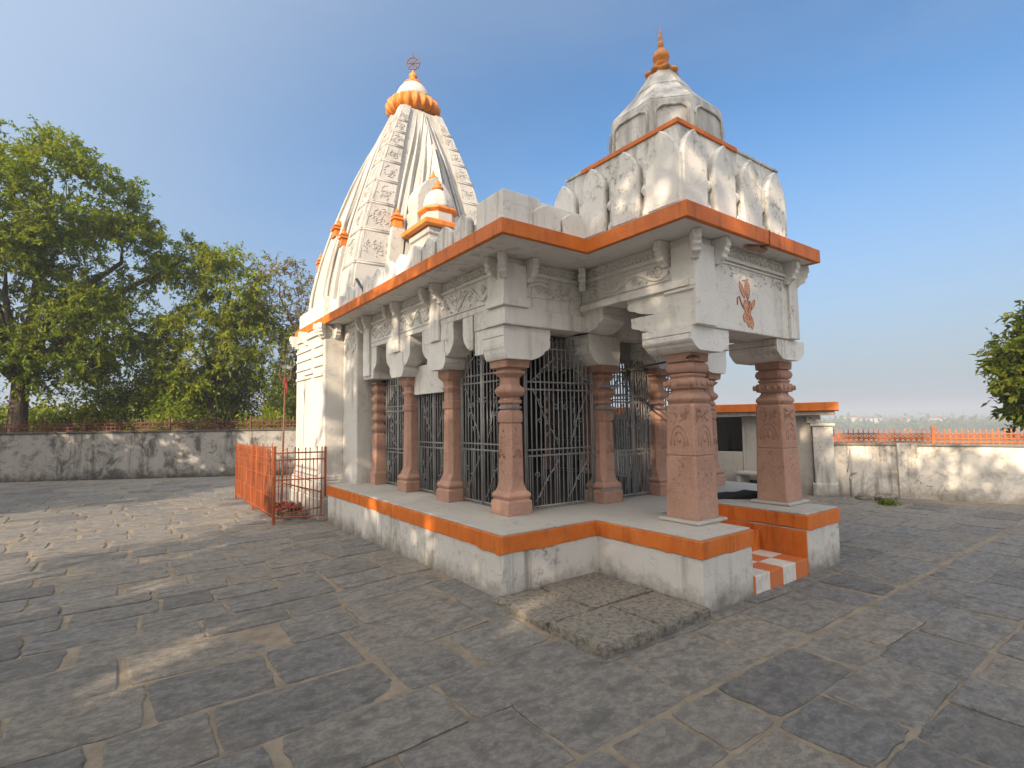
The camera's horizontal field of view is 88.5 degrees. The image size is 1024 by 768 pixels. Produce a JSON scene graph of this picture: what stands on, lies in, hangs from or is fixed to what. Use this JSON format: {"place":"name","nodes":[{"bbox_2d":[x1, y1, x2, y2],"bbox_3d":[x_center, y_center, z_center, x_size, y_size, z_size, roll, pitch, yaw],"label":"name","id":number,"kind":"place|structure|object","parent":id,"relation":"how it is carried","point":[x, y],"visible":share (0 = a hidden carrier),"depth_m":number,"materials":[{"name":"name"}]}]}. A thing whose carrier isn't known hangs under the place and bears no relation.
{"place":"outdoors","nodes":[
{"label":"outdoors","id":0,"kind":"place"},
{"bbox_2d":[0,475,1023,767],"bbox_3d":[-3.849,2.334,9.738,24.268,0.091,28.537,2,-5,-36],"label":"pavement","id":1,"kind":"structure","parent":0,"point":[576,699],"depth_m":3.55,"materials":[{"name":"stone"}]},
{"bbox_2d":[235,442,326,524],"bbox_3d":[-4.507,1.753,9.983,0.774,1.260,3.886,2,-5,-36],"label":"railing enclosure","id":2,"kind":"object","parent":1,"relation":"on","point":[256,492],"visible":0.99,"depth_m":8.85,"materials":[{"name":"orange metal"}]},
{"bbox_2d":[279,360,291,512],"bbox_3d":[-4.140,0.955,9.540,0.223,2.781,0.116,-3,-4,27],"label":"trident pole","id":3,"kind":"object","parent":1,"relation":"on","point":[285,381],"visible":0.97,"depth_m":9.58,"materials":[{"name":"red metal"}]},
{"bbox_2d":[275,501,307,516],"bbox_3d":[-4.152,2.242,9.512,0.674,0.197,1.959,2,-5,-36],"label":"stone rubble","id":4,"kind":"object","parent":1,"relation":"on","point":[299,513],"visible":0.23,"depth_m":9.03,"materials":[{"name":"grey stone"}]},
{"bbox_2d":[270,501,302,511],"bbox_3d":[-4.022,2.146,9.242,0.496,0.110,1.105,2,-5,-36],"label":"offering cloth","id":5,"kind":"object","parent":4,"relation":"on","point":[291,506],"visible":0.54,"depth_m":9.05,"materials":[{"name":"red fabric"}]},
{"bbox_2d":[289,30,840,612],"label":"temple","id":6,"kind":"structure","parent":1,"relation":"on","point":[463,354],"depth_m":5.84,"materials":[{"name":"white paint"}]},
{"bbox_2d":[355,278,362,290],"bbox_3d":[-2.217,-1.424,7.809,0.412,0.380,0.053,-5,-5,43],"label":"waste pipe","id":7,"kind":"object","parent":6,"relation":"attached to","point":[359,283],"visible":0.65,"depth_m":7.87,"materials":[{"name":"metal"}]},
{"bbox_2d":[620,355,699,375],"bbox_3d":[1.498,-0.226,5.675,0.228,0.162,1.471,0,-4,-15],"label":"cable","id":8,"kind":"object","parent":6,"relation":"attached to","point":[630,369],"visible":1,"depth_m":5.81,"materials":[{"name":"metal"}]},
{"bbox_2d":[717,489,756,498],"bbox_3d":[2.652,1.371,6.540,0.995,0.097,0.327,-1,-4,9],"label":"cloth bundle","id":9,"kind":"object","parent":6,"relation":"on","point":[745,494],"visible":0.56,"depth_m":6.41,"materials":[{"name":"black fabric"}]},
{"bbox_2d":[491,572,710,659],"bbox_3d":[0.706,1.874,4.347,1.261,0.152,1.347,2,-5,-36],"label":"stone step","id":10,"kind":"object","parent":1,"relation":"on","point":[604,617],"visible":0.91,"depth_m":4.13,"materials":[{"name":"grey stone"}]},
{"bbox_2d":[614,402,838,497],"bbox_3d":[4.190,1.536,12.686,6.380,1.980,1.880,-3,-5,32],"label":"shelter","id":11,"kind":"object","parent":1,"relation":"on","point":[736,437],"visible":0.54,"depth_m":10.92,"materials":[{"name":"white paint"}]},
{"bbox_2d":[735,470,756,483],"bbox_3d":[5.211,2.057,10.829,0.440,0.455,1.050,2,-5,-36],"label":"stone bench","id":12,"kind":"object","parent":1,"relation":"on","point":[743,476],"visible":0.27,"depth_m":11.11,"materials":[{"name":"grey stone"}]},
{"bbox_2d":[847,448,856,496],"bbox_3d":[6.687,1.751,10.321,0.158,0.951,0.304,-3,-4,25],"label":"water pipe","id":13,"kind":"object","parent":1,"relation":"on","point":[850,482],"visible":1,"depth_m":10.40,"materials":[{"name":"grey metal"}]},
{"bbox_2d":[854,492,898,500],"bbox_3d":[7.007,2.167,10.088,0.785,0.165,0.571,-2,-4,14],"label":"stone rubble","id":14,"kind":"object","parent":1,"relation":"on","point":[878,496],"visible":0.88,"depth_m":9.95,"materials":[{"name":"grey stone"}]},
{"bbox_2d":[872,497,903,505],"bbox_3d":[6.760,2.113,9.488,0.600,0.111,0.471,2,-5,-36],"label":"weed","id":15,"kind":"object","parent":1,"relation":"on","point":[885,502],"visible":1,"depth_m":9.41,"materials":[{"name":"green plant"}]},
{"bbox_2d":[0,0,1023,417],"label":"sky","id":16,"kind":"structure","parent":0,"point":[892,131],"materials":[{"name":"blue"}]},
{"bbox_2d":[42,416,1023,443],"bbox_3d":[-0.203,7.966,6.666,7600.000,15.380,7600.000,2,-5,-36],"label":"ground","id":17,"kind":"structure","parent":0,"point":[896,431],"depth_m":336.25,"materials":[{"name":"soil"}]},
{"bbox_2d":[0,388,8,432],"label":"bush","id":18,"kind":"object","parent":17,"relation":"on","point":[1,409],"visible":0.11,"depth_m":21.20,"materials":[{"name":"green plant"}]},
{"bbox_2d":[28,395,124,433],"bbox_3d":[-18.155,2.138,21.852,3.750,3.518,3.321,2,-5,-36],"label":"bush","id":19,"kind":"object","parent":17,"relation":"on","point":[83,412],"visible":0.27,"depth_m":21.57,"materials":[{"name":"green plant"}]},
{"bbox_2d":[40,363,176,431],"bbox_3d":[-17.603,1.450,24.114,5.184,5.249,4.591,-1,-4,1],"label":"bush","id":20,"kind":"object","parent":17,"relation":"on","point":[124,400],"visible":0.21,"depth_m":22.93,"materials":[{"name":"green plant"}]},
{"bbox_2d":[0,114,234,432],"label":"broadleaf tree","id":21,"kind":"object","parent":17,"relation":"on","point":[27,354],"visible":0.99,"depth_m":19.96,"materials":[{"name":"green plant"}]},
{"bbox_2d":[0,393,285,430],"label":"tree belt","id":22,"kind":"object","parent":17,"relation":"on","point":[38,413],"visible":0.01,"depth_m":33.66,"materials":[{"name":"green plant"}]},
{"bbox_2d":[0,416,295,482],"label":"court wall","id":23,"kind":"structure","parent":17,"relation":"on","point":[54,455],"depth_m":16.07,"materials":[{"name":"white paint"}]},
{"bbox_2d":[124,381,225,430],"bbox_3d":[-13.363,1.832,20.909,3.824,3.869,2.901,2,-5,-36],"label":"bush","id":24,"kind":"object","parent":17,"relation":"on","point":[179,414],"visible":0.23,"depth_m":20.80,"materials":[{"name":"green plant"}]},
{"bbox_2d":[125,240,299,429],"bbox_3d":[-13.031,-1.449,23.607,7.272,10.346,4.796,2,-5,-36],"label":"broadleaf tree","id":25,"kind":"object","parent":17,"relation":"on","point":[228,326],"visible":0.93,"depth_m":22.97,"materials":[{"name":"green plant"}]},
{"bbox_2d":[158,341,281,429],"bbox_3d":[-13.262,1.347,24.728,5.616,6.813,4.789,2,-5,-36],"label":"bush","id":26,"kind":"object","parent":17,"relation":"on","point":[233,410],"visible":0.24,"depth_m":24.38,"materials":[{"name":"green plant"}]},
{"bbox_2d":[235,405,292,430],"bbox_3d":[-9.840,2.328,20.496,2.468,3.077,2.150,2,-5,-36],"label":"bush","id":27,"kind":"object","parent":17,"relation":"on","point":[266,411],"visible":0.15,"depth_m":20.41,"materials":[{"name":"green plant"}]},
{"bbox_2d":[253,366,296,426],"bbox_3d":[-9.804,1.805,22.990,3.460,5.020,3.032,2,-5,-36],"label":"bush","id":28,"kind":"object","parent":17,"relation":"on","point":[289,411],"visible":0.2,"depth_m":22.56,"materials":[{"name":"green plant"}]},
{"bbox_2d":[241,250,313,409],"bbox_3d":[-10.463,-1.227,24.880,4.700,10.007,3.653,2,-5,-36],"label":"broadleaf tree","id":29,"kind":"object","parent":17,"relation":"on","point":[290,318],"visible":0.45,"depth_m":24.61,"materials":[{"name":"green plant"}]},
{"bbox_2d":[267,373,295,415],"bbox_3d":[-10.001,2.047,26.406,5.314,5.902,4.212,2,-5,-36],"label":"bush","id":30,"kind":"object","parent":17,"relation":"on","point":[287,393],"visible":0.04,"depth_m":24.84,"materials":[{"name":"green plant"}]},
{"bbox_2d":[843,416,856,421],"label":"house","id":31,"kind":"structure","parent":17,"relation":"on","point":[853,418],"depth_m":555.02,"materials":[{"name":"white"}]},
{"bbox_2d":[859,416,881,423],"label":"house","id":32,"kind":"structure","parent":17,"relation":"on","point":[875,418],"depth_m":568.81,"materials":[{"name":"white"}]},
{"bbox_2d":[891,417,909,422],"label":"house","id":33,"kind":"structure","parent":17,"relation":"on","point":[908,418],"depth_m":514.66,"materials":[{"name":"white"}]},
{"bbox_2d":[812,426,1023,504],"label":"court wall","id":34,"kind":"structure","parent":17,"relation":"on","point":[980,470],"depth_m":9.98,"materials":[{"name":"white paint"}]},
{"bbox_2d":[821,411,1023,431],"bbox_3d":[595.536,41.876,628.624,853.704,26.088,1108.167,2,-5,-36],"label":"scrub","id":35,"kind":"object","parent":17,"relation":"on","point":[975,422],"visible":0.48,"depth_m":464.28,"materials":[{"name":"green plant"}]},
{"bbox_2d":[926,416,945,421],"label":"house","id":36,"kind":"structure","parent":17,"relation":"on","point":[936,417],"depth_m":560.50,"materials":[{"name":"white"}]},
{"bbox_2d":[967,300,1023,440],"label":"broadleaf tree","id":37,"kind":"object","parent":17,"relation":"on","point":[1004,364],"visible":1,"depth_m":12.70,"materials":[{"name":"green plant"}]}
]}

